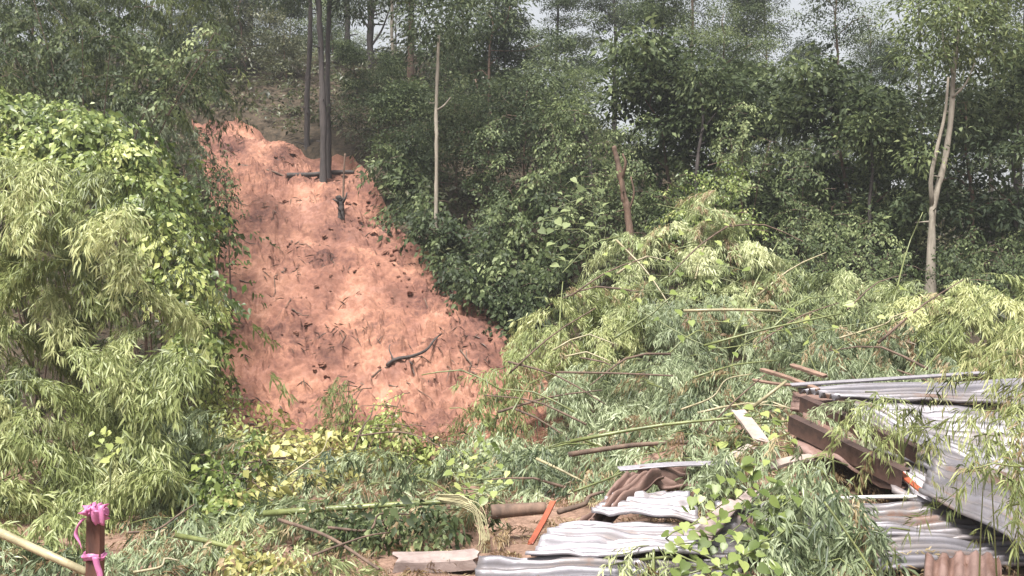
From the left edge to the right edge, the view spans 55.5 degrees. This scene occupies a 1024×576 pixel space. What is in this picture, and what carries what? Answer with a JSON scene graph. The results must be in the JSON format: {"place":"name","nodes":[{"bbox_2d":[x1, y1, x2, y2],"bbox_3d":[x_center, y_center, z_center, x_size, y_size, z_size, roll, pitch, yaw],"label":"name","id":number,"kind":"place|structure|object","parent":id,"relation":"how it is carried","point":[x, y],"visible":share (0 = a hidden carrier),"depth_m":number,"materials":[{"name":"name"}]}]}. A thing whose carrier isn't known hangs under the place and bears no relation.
{"place":"outdoors","nodes":[
{"label":"outdoors","id":0,"kind":"place"},
{"bbox_2d":[0,55,1023,575],"bbox_3d":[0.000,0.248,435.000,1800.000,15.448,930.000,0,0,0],"label":"hillside ground","id":1,"kind":"structure","parent":0,"point":[264,125],"depth_m":16.76,"materials":[{"name":"soil"}]},
{"bbox_2d":[0,528,84,575],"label":"bamboo culm","id":2,"kind":"object","parent":1,"relation":"on","point":[21,542],"visible":0.91,"depth_m":4.36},
{"bbox_2d":[0,85,213,411],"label":"climbing vine","id":3,"kind":"object","parent":1,"relation":"on","point":[32,124],"visible":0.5,"depth_m":11.86,"materials":[{"name":"green plant"}]},
{"bbox_2d":[0,537,223,575],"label":"felled bamboo","id":4,"kind":"object","parent":1,"relation":"on","point":[50,568],"visible":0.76,"depth_m":6.28,"materials":[{"name":"green plant"}]},
{"bbox_2d":[0,0,233,295],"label":"climbing vine","id":5,"kind":"object","parent":1,"relation":"on","point":[117,31],"visible":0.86,"depth_m":14.92,"materials":[{"name":"green plant"}]},
{"bbox_2d":[0,0,258,228],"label":"tall bamboo","id":6,"kind":"object","parent":1,"relation":"on","point":[84,21],"visible":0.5,"depth_m":16.97,"materials":[{"name":"green plant"}]},
{"bbox_2d":[0,135,298,568],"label":"bamboo clump","id":7,"kind":"object","parent":1,"relation":"on","point":[133,411],"visible":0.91,"depth_m":8.49,"materials":[{"name":"green plant"}]},
{"bbox_2d":[41,108,266,419],"bbox_3d":[-4.379,-0.263,12.087,4.343,4.313,2.542,0,0,37],"label":"climbing vine","id":8,"kind":"object","parent":1,"relation":"on","point":[166,219],"visible":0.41,"depth_m":11.45,"materials":[{"name":"green plant"}]},
{"bbox_2d":[89,89,241,284],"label":"feathery shrub","id":9,"kind":"object","parent":1,"relation":"on","point":[194,143],"visible":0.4,"depth_m":15.63,"materials":[{"name":"green plant"}]},
{"bbox_2d":[112,404,289,569],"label":"felled bamboo","id":10,"kind":"object","parent":1,"relation":"on","point":[193,528],"visible":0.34,"depth_m":7.60,"materials":[{"name":"green plant"}]},
{"bbox_2d":[178,147,250,321],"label":"rim shrub","id":11,"kind":"object","parent":1,"relation":"on","point":[230,182],"visible":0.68,"depth_m":15.07,"materials":[{"name":"green plant"}]},
{"bbox_2d":[162,424,277,535],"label":"felled branch","id":12,"kind":"object","parent":1,"relation":"on","point":[215,503],"visible":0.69,"depth_m":8.08,"materials":[{"name":"green plant"}]},
{"bbox_2d":[164,167,280,330],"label":"rim shrub","id":13,"kind":"object","parent":1,"relation":"on","point":[206,214],"visible":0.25,"depth_m":14.13,"materials":[{"name":"green plant"}]},
{"bbox_2d":[175,372,293,460],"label":"rim shrub","id":14,"kind":"object","parent":1,"relation":"on","point":[207,405],"visible":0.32,"depth_m":10.60,"materials":[{"name":"green plant"}]},
{"bbox_2d":[180,0,306,81],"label":"forest shrub","id":15,"kind":"object","parent":1,"relation":"on","point":[246,14],"visible":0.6,"depth_m":26.92,"materials":[{"name":"green plant"}]},
{"bbox_2d":[217,540,311,575],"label":"felled branch","id":16,"kind":"object","parent":1,"relation":"on","point":[276,561],"visible":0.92,"depth_m":6.25,"materials":[{"name":"yellow plant"}]},
{"bbox_2d":[154,510,387,575],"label":"felled bamboo","id":17,"kind":"object","parent":1,"relation":"on","point":[298,553],"visible":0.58,"depth_m":6.50,"materials":[{"name":"green plant"}]},
{"bbox_2d":[180,401,393,521],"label":"felled branch","id":18,"kind":"object","parent":1,"relation":"on","point":[298,449],"visible":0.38,"depth_m":9.93,"materials":[{"name":"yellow plant"}]},
{"bbox_2d":[252,7,324,83],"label":"forest shrub","id":19,"kind":"object","parent":1,"relation":"on","point":[282,50],"visible":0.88,"depth_m":26.48,"materials":[{"name":"green plant"}]},
{"bbox_2d":[248,0,390,182],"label":"pine tree","id":20,"kind":"object","parent":1,"relation":"on","point":[323,128],"visible":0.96,"depth_m":20.44,"materials":[{"name":"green plant"}]},
{"bbox_2d":[309,375,371,444],"bbox_3d":[-1.842,1.433,10.509,0.636,0.954,0.631,0,0,16],"label":"sapling","id":21,"kind":"object","parent":1,"relation":"on","point":[345,406],"visible":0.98,"depth_m":10.44,"materials":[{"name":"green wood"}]},
{"bbox_2d":[314,0,386,178],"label":"pine tree","id":22,"kind":"object","parent":1,"relation":"on","point":[329,7],"visible":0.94,"depth_m":20.83,"materials":[{"name":"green plant"}]},
{"bbox_2d":[324,35,384,95],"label":"forest shrub","id":23,"kind":"object","parent":1,"relation":"on","point":[350,51],"visible":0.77,"depth_m":24.84,"materials":[{"name":"green plant"}]},
{"bbox_2d":[314,56,429,158],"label":"forest shrub","id":24,"kind":"object","parent":1,"relation":"on","point":[368,83],"visible":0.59,"depth_m":21.17,"materials":[{"name":"green plant"}]},
{"bbox_2d":[192,117,566,452],"bbox_3d":[-3.249,-0.988,17.453,4.663,6.449,15.611,0,0,-22],"label":"landslide scar","id":25,"kind":"object","parent":1,"relation":"on","point":[401,306],"visible":0.63,"depth_m":15.65},
{"bbox_2d":[198,125,559,438],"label":"root hairs","id":26,"kind":"object","parent":25,"relation":"on","point":[303,381],"visible":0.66,"depth_m":15.04},
{"bbox_2d":[250,421,511,555],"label":"felled bamboo","id":27,"kind":"object","parent":1,"relation":"on","point":[372,469],"visible":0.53,"depth_m":8.55,"materials":[{"name":"green plant"}]},
{"bbox_2d":[355,126,441,241],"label":"vine shrub","id":28,"kind":"object","parent":1,"relation":"on","point":[396,175],"visible":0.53,"depth_m":18.95,"materials":[{"name":"green plant"}]},
{"bbox_2d":[289,484,511,558],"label":"felled branch","id":29,"kind":"object","parent":1,"relation":"on","point":[411,519],"visible":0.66,"depth_m":7.02,"materials":[{"name":"green plant"}]},
{"bbox_2d":[362,73,459,187],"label":"forest shrub","id":30,"kind":"object","parent":1,"relation":"on","point":[397,102],"visible":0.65,"depth_m":20.01,"materials":[{"name":"green plant"}]},
{"bbox_2d":[341,404,511,486],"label":"felled branch","id":31,"kind":"object","parent":1,"relation":"on","point":[423,457],"visible":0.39,"depth_m":10.22,"materials":[{"name":"green plant"}]},
{"bbox_2d":[392,548,478,572],"bbox_3d":[-0.509,1.826,6.520,0.583,0.118,0.174,0,0,-4],"label":"wooden board","id":32,"kind":"object","parent":1,"relation":"on","point":[465,560],"visible":0.93,"depth_m":6.45,"materials":[{"name":"grey wood"}]},
{"bbox_2d":[370,0,504,273],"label":"thin tree","id":33,"kind":"object","parent":1,"relation":"on","point":[436,31],"visible":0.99,"depth_m":17.17,"materials":[{"name":"green plant"}]},
{"bbox_2d":[384,64,522,203],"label":"forest shrub","id":34,"kind":"object","parent":1,"relation":"on","point":[451,113],"visible":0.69,"depth_m":18.97,"materials":[{"name":"green plant"}]},
{"bbox_2d":[391,189,522,314],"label":"vine shrub","id":35,"kind":"object","parent":1,"relation":"on","point":[451,231],"visible":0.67,"depth_m":16.64,"materials":[{"name":"green plant"}]},
{"bbox_2d":[443,456,512,517],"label":"broad leaf vine","id":36,"kind":"object","parent":1,"relation":"on","point":[483,500],"visible":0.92,"depth_m":8.04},
{"bbox_2d":[458,112,523,237],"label":"vine shrub","id":37,"kind":"object","parent":1,"relation":"on","point":[486,180],"visible":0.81,"depth_m":16.99,"materials":[{"name":"green plant"}]},
{"bbox_2d":[383,0,617,154],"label":"forest shrub","id":38,"kind":"object","parent":1,"relation":"on","point":[513,13],"visible":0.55,"depth_m":22.10,"materials":[{"name":"green plant"}]},
{"bbox_2d":[432,252,571,349],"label":"vine shrub","id":39,"kind":"object","parent":1,"relation":"on","point":[467,278],"visible":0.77,"depth_m":15.12,"materials":[{"name":"green plant"}]},
{"bbox_2d":[460,0,553,142],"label":"forest tree","id":40,"kind":"object","parent":1,"relation":"on","point":[534,49],"visible":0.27,"depth_m":22.73,"materials":[{"name":"green plant"}]},
{"bbox_2d":[0,33,1023,374],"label":"undergrowth","id":41,"kind":"object","parent":1,"relation":"on","point":[344,133],"visible":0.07,"depth_m":22.70,"materials":[{"name":"green plant"}]},
{"bbox_2d":[0,350,1023,575],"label":"ground litter","id":42,"kind":"object","parent":1,"relation":"on","point":[499,542],"visible":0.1,"depth_m":7.59,"materials":[{"name":"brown plant"}]},
{"bbox_2d":[421,307,605,455],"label":"felled bamboo","id":43,"kind":"object","parent":1,"relation":"on","point":[502,410],"visible":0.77,"depth_m":10.97,"materials":[{"name":"green plant"}]},
{"bbox_2d":[465,164,599,311],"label":"vine shrub","id":44,"kind":"object","parent":1,"relation":"on","point":[533,254],"visible":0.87,"depth_m":15.82,"materials":[{"name":"green plant"}]},
{"bbox_2d":[442,42,626,217],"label":"forest shrub","id":45,"kind":"object","parent":1,"relation":"on","point":[552,81],"visible":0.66,"depth_m":18.53,"materials":[{"name":"green plant"}]},
{"bbox_2d":[452,341,671,488],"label":"felled bamboo","id":46,"kind":"object","parent":1,"relation":"on","point":[610,416],"visible":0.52,"depth_m":10.89,"materials":[{"name":"green plant"}]},
{"bbox_2d":[518,107,606,260],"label":"vine shrub","id":47,"kind":"object","parent":1,"relation":"on","point":[557,135],"visible":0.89,"depth_m":16.73,"materials":[{"name":"green plant"}]},
{"bbox_2d":[520,0,607,99],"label":"forest tree","id":48,"kind":"object","parent":1,"relation":"on","point":[566,4],"visible":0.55,"depth_m":27.78,"materials":[{"name":"green plant"}]},
{"bbox_2d":[530,67,618,216],"bbox_3d":[1.345,-2.948,19.940,1.850,3.226,1.852,0,0,39],"label":"forest tree","id":49,"kind":"object","parent":1,"relation":"on","point":[585,86],"visible":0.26,"depth_m":19.94,"materials":[{"name":"green plant"}]},
{"bbox_2d":[537,171,612,321],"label":"broad leaf vine","id":50,"kind":"object","parent":1,"relation":"on","point":[558,220],"visible":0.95,"depth_m":14.82,"materials":[{"name":"plant"}]},
{"bbox_2d":[501,256,663,417],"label":"felled bamboo","id":51,"kind":"object","parent":1,"relation":"on","point":[564,356],"visible":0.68,"depth_m":12.56,"materials":[{"name":"green plant"}]},
{"bbox_2d":[544,0,671,137],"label":"forest tree","id":52,"kind":"object","parent":1,"relation":"on","point":[612,14],"visible":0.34,"depth_m":29.92,"materials":[{"name":"green plant"}]},
{"bbox_2d":[474,555,742,575],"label":"roof sheet","id":53,"kind":"object","parent":1,"relation":"on","point":[548,565],"visible":0.75,"depth_m":6.16,"materials":[{"name":"metal"}]},
{"bbox_2d":[525,517,706,557],"bbox_3d":[0.710,1.652,6.446,1.254,0.165,0.572,0,0,0],"label":"roof sheet","id":54,"kind":"object","parent":53,"relation":"on","point":[596,539],"visible":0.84,"depth_m":6.39,"materials":[{"name":"metal"}]},
{"bbox_2d":[591,490,698,522],"bbox_3d":[0.923,1.542,6.863,0.756,0.151,0.571,0,0,0],"label":"roof sheet","id":55,"kind":"object","parent":54,"relation":"on","point":[661,504],"visible":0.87,"depth_m":6.81,"materials":[{"name":"metal"}]},
{"bbox_2d":[661,456,802,575],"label":"broad leaf vine","id":56,"kind":"object","parent":53,"relation":"on","point":[704,543],"visible":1,"depth_m":6.05,"materials":[{"name":"plant"}]},
{"bbox_2d":[563,137,674,279],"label":"vine shrub","id":57,"kind":"object","parent":1,"relation":"on","point":[637,200],"visible":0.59,"depth_m":16.46,"materials":[{"name":"green plant"}]},
{"bbox_2d":[579,104,662,330],"bbox_3d":[1.652,-0.982,14.723,1.301,3.798,1.157,0,0,0],"label":"tree","id":58,"kind":"object","parent":1,"relation":"on","point":[626,204],"visible":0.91,"depth_m":14.65,"materials":[{"name":"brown plant"}]},
{"bbox_2d":[577,468,664,522],"bbox_3d":[0.778,1.518,7.031,0.186,0.353,0.979,0,0,40],"label":"roof sheet","id":59,"kind":"object","parent":1,"relation":"on","point":[624,487],"visible":0.82,"depth_m":7.06,"materials":[{"name":"metal"}]},
{"bbox_2d":[454,374,795,516],"bbox_3d":[0.882,1.684,8.892,3.839,1.718,2.584,0,0,36],"label":"felled bamboo","id":60,"kind":"object","parent":1,"relation":"on","point":[548,474],"visible":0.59,"depth_m":8.57,"materials":[{"name":"green plant"}]},
{"bbox_2d":[545,212,731,352],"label":"felled bamboo","id":61,"kind":"object","parent":1,"relation":"on","point":[661,284],"visible":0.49,"depth_m":13.77,"materials":[{"name":"green plant"}]},
{"bbox_2d":[598,543,696,575],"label":"felled bamboo","id":62,"kind":"object","parent":1,"relation":"on","point":[652,570],"visible":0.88,"depth_m":6.03,"materials":[{"name":"green plant"}]},
{"bbox_2d":[593,0,709,186],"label":"forest tree","id":63,"kind":"object","parent":1,"relation":"on","point":[669,12],"visible":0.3,"depth_m":22.70,"materials":[{"name":"green plant"}]},
{"bbox_2d":[552,12,804,257],"bbox_3d":[3.109,-2.335,18.303,4.562,5.392,4.015,0,0,30],"label":"forest shrub","id":64,"kind":"object","parent":1,"relation":"on","point":[649,54],"visible":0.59,"depth_m":17.79,"materials":[{"name":"green plant"}]},
{"bbox_2d":[651,40,742,287],"bbox_3d":[3.308,-2.031,17.330,1.653,4.708,1.638,0,0,0],"label":"thin tree","id":65,"kind":"object","parent":1,"relation":"on","point":[700,94],"visible":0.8,"depth_m":17.19,"materials":[{"name":"green plant"}]},
{"bbox_2d":[596,345,804,458],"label":"felled bamboo","id":66,"kind":"object","parent":1,"relation":"on","point":[691,388],"visible":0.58,"depth_m":10.19,"materials":[{"name":"green plant"}]},
{"bbox_2d":[622,0,781,166],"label":"forest tree","id":67,"kind":"object","parent":1,"relation":"on","point":[693,2],"visible":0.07,"depth_m":29.87,"materials":[{"name":"green plant"}]},
{"bbox_2d":[602,219,812,399],"bbox_3d":[2.185,0.207,11.388,1.853,2.182,1.987,0,0,-26],"label":"broad leaf vine","id":68,"kind":"object","parent":1,"relation":"on","point":[691,322],"visible":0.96,"depth_m":11.41,"materials":[{"name":"plant"}]},
{"bbox_2d":[644,156,776,280],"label":"vine shrub","id":69,"kind":"object","parent":1,"relation":"on","point":[721,198],"visible":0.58,"depth_m":15.54,"materials":[{"name":"green plant"}]},
{"bbox_2d":[590,242,845,406],"bbox_3d":[2.607,0.625,11.876,2.879,2.406,3.536,0,0,14],"label":"felled bamboo","id":70,"kind":"object","parent":1,"relation":"on","point":[662,335],"visible":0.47,"depth_m":11.86,"materials":[{"name":"green plant"}]},
{"bbox_2d":[653,0,797,209],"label":"forest tree","id":71,"kind":"object","parent":1,"relation":"on","point":[741,53],"visible":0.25,"depth_m":20.86,"materials":[{"name":"green plant"}]},
{"bbox_2d":[681,0,789,172],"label":"forest tree","id":72,"kind":"object","parent":1,"relation":"on","point":[752,26],"visible":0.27,"depth_m":26.59,"materials":[{"name":"green plant"}]},
{"bbox_2d":[646,189,826,339],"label":"felled bamboo","id":73,"kind":"object","parent":1,"relation":"on","point":[742,259],"visible":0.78,"depth_m":13.50,"materials":[{"name":"green plant"}]},
{"bbox_2d":[694,99,780,284],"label":"vine shrub","id":74,"kind":"object","parent":1,"relation":"on","point":[737,146],"visible":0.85,"depth_m":16.64,"materials":[{"name":"green plant"}]},
{"bbox_2d":[642,55,838,278],"bbox_3d":[4.091,-2.012,18.190,4.182,4.943,3.681,0,0,-20],"label":"forest shrub","id":75,"kind":"object","parent":1,"relation":"on","point":[685,143],"visible":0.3,"depth_m":17.98,"materials":[{"name":"green plant"}]},
{"bbox_2d":[750,148,846,270],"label":"vine shrub","id":76,"kind":"object","parent":1,"relation":"on","point":[800,205],"visible":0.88,"depth_m":16.16,"materials":[{"name":"green plant"}]},
{"bbox_2d":[718,445,923,575],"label":"felled bamboo","id":77,"kind":"object","parent":1,"relation":"on","point":[788,546],"visible":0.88,"depth_m":6.17,"materials":[{"name":"green plant"}]},
{"bbox_2d":[767,0,889,248],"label":"forest tree","id":78,"kind":"object","parent":1,"relation":"on","point":[834,30],"visible":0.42,"depth_m":21.48,"materials":[{"name":"green plant"}]},
{"bbox_2d":[725,212,948,373],"bbox_3d":[4.353,0.229,13.294,2.738,2.548,3.231,0,0,0],"label":"felled bamboo","id":79,"kind":"object","parent":1,"relation":"on","point":[783,286],"visible":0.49,"depth_m":12.96,"materials":[{"name":"green plant"}]},
{"bbox_2d":[793,397,887,482],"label":"felled bamboo","id":80,"kind":"object","parent":1,"relation":"on","point":[840,406],"visible":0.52,"depth_m":8.10,"materials":[{"name":"green plant"}]},
{"bbox_2d":[755,211,948,302],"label":"vine shrub","id":81,"kind":"object","parent":1,"relation":"on","point":[841,259],"visible":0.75,"depth_m":15.30,"materials":[{"name":"green plant"}]},
{"bbox_2d":[729,40,985,285],"bbox_3d":[6.090,-1.936,17.391,3.680,4.943,4.182,0,0,-30],"label":"forest shrub","id":82,"kind":"object","parent":1,"relation":"on","point":[841,99],"visible":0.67,"depth_m":17.05,"materials":[{"name":"green plant"}]},
{"bbox_2d":[826,98,918,276],"bbox_3d":[6.076,-1.367,16.648,1.560,3.677,1.433,0,0,0],"label":"thin tree","id":83,"kind":"object","parent":1,"relation":"on","point":[873,162],"visible":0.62,"depth_m":16.58,"materials":[{"name":"green plant"}]},
{"bbox_2d":[778,279,1006,385],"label":"felled bamboo","id":84,"kind":"object","parent":1,"relation":"on","point":[889,361],"visible":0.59,"depth_m":10.98,"materials":[{"name":"green plant"}]},
{"bbox_2d":[848,39,953,210],"bbox_3d":[9.370,-3.701,23.883,2.516,4.843,2.634,0,0,-42],"label":"forest tree","id":85,"kind":"object","parent":1,"relation":"on","point":[879,62],"visible":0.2,"depth_m":23.87,"materials":[{"name":"green plant"}]},
{"bbox_2d":[804,45,1023,284],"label":"forest shrub","id":86,"kind":"object","parent":1,"relation":"on","point":[972,196],"visible":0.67,"depth_m":16.54,"materials":[{"name":"green plant"}]},
{"bbox_2d":[824,530,1023,573],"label":"roof sheet","id":87,"kind":"object","parent":1,"relation":"on","point":[947,543],"visible":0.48,"depth_m":6.35,"materials":[{"name":"metal"}]},
{"bbox_2d":[801,501,1006,539],"bbox_3d":[2.629,1.606,6.755,1.361,0.187,0.494,0,0,5],"label":"roof sheet","id":88,"kind":"object","parent":87,"relation":"on","point":[893,514],"visible":0.41,"depth_m":6.73,"materials":[{"name":"metal"}]},
{"bbox_2d":[842,272,1023,381],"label":"felled bamboo","id":89,"kind":"object","parent":1,"relation":"on","point":[981,319],"visible":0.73,"depth_m":11.51,"materials":[{"name":"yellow plant"}]},
{"bbox_2d":[849,399,1023,469],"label":"roof sheet","id":90,"kind":"object","parent":1,"relation":"on","point":[953,454],"visible":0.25,"depth_m":7.88,"materials":[{"name":"metal"}]},
{"bbox_2d":[868,0,1023,310],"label":"forked tree","id":91,"kind":"object","parent":1,"relation":"on","point":[956,48],"visible":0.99,"depth_m":15.49,"materials":[{"name":"green plant"}]},
{"bbox_2d":[890,460,1002,534],"bbox_3d":[3.279,1.500,7.266,0.825,0.463,1.560,0,0,-33],"label":"roof sheet","id":92,"kind":"object","parent":1,"relation":"on","point":[919,479],"visible":0.12,"depth_m":7.22,"materials":[{"name":"metal"}]},
{"bbox_2d":[793,412,909,489],"bbox_3d":[2.771,1.302,8.106,0.734,0.449,1.405,0,0,-34],"label":"roof sheet","id":93,"kind":"object","parent":92,"relation":"on","point":[807,447],"visible":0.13,"depth_m":7.93,"materials":[{"name":"metal"}]},
{"bbox_2d":[788,414,909,488],"bbox_3d":[2.651,1.285,7.749,0.098,0.421,1.227,0,0,-27],"label":"steel channel","id":94,"kind":"object","parent":93,"relation":"on","point":[849,451],"visible":0.87,"depth_m":7.68,"materials":[{"name":"metal"}]},
{"bbox_2d":[799,395,923,464],"bbox_3d":[2.909,1.180,8.196,0.099,0.432,1.280,0,0,-28],"label":"steel channel","id":95,"kind":"object","parent":93,"relation":"on","point":[806,403],"visible":0.48,"depth_m":8.18,"materials":[{"name":"metal"}]},
{"bbox_2d":[814,391,945,500],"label":"felled bamboo","id":96,"kind":"object","parent":93,"relation":"on","point":[881,445],"visible":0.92,"depth_m":7.50,"materials":[{"name":"green plant"}]},
{"bbox_2d":[918,448,1023,547],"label":"roof sheet","id":97,"kind":"object","parent":92,"relation":"on","point":[971,506],"visible":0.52,"depth_m":6.86,"materials":[{"name":"metal"}]},
{"bbox_2d":[871,402,1023,454],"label":"roof sheet","id":98,"kind":"object","parent":1,"relation":"on","point":[935,413],"visible":0.34,"depth_m":8.62,"materials":[{"name":"metal"}]},
{"bbox_2d":[798,378,1023,406],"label":"roof sheet","id":99,"kind":"object","parent":98,"relation":"on","point":[913,391],"visible":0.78,"depth_m":9.16,"materials":[{"name":"metal"}]},
{"bbox_2d":[879,453,1023,575],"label":"felled bamboo","id":100,"kind":"object","parent":1,"relation":"on","point":[1013,526],"visible":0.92,"depth_m":5.16,"materials":[{"name":"green plant"}]},
{"bbox_2d":[884,223,1023,313],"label":"vine shrub","id":101,"kind":"object","parent":1,"relation":"on","point":[951,269],"visible":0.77,"depth_m":14.92,"materials":[{"name":"green plant"}]},
{"bbox_2d":[887,42,1023,280],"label":"forest shrub","id":102,"kind":"object","parent":1,"relation":"on","point":[1017,77],"visible":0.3,"depth_m":17.18,"materials":[{"name":"green plant"}]},
{"bbox_2d":[923,550,1001,575],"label":"roof sheet","id":103,"kind":"object","parent":1,"relation":"on","point":[943,564],"visible":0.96,"depth_m":5.98,"materials":[{"name":"metal"}]},
{"bbox_2d":[902,351,1023,575],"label":"felled bamboo","id":104,"kind":"object","parent":1,"relation":"on","point":[1003,451],"visible":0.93,"depth_m":5.42,"materials":[{"name":"green plant"}]},
{"bbox_2d":[911,307,1023,466],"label":"felled bamboo","id":105,"kind":"object","parent":1,"relation":"on","point":[1011,346],"visible":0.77,"depth_m":6.66,"materials":[{"name":"green plant"}]},
{"bbox_2d":[968,82,1023,296],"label":"thin tree","id":106,"kind":"object","parent":1,"relation":"on","point":[1016,223],"visible":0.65,"depth_m":16.58,"materials":[{"name":"green plant"}]},
{"bbox_2d":[0,0,1023,195],"label":"sky","id":107,"kind":"structure","parent":0,"point":[794,4],"materials":[{"name":"white"}]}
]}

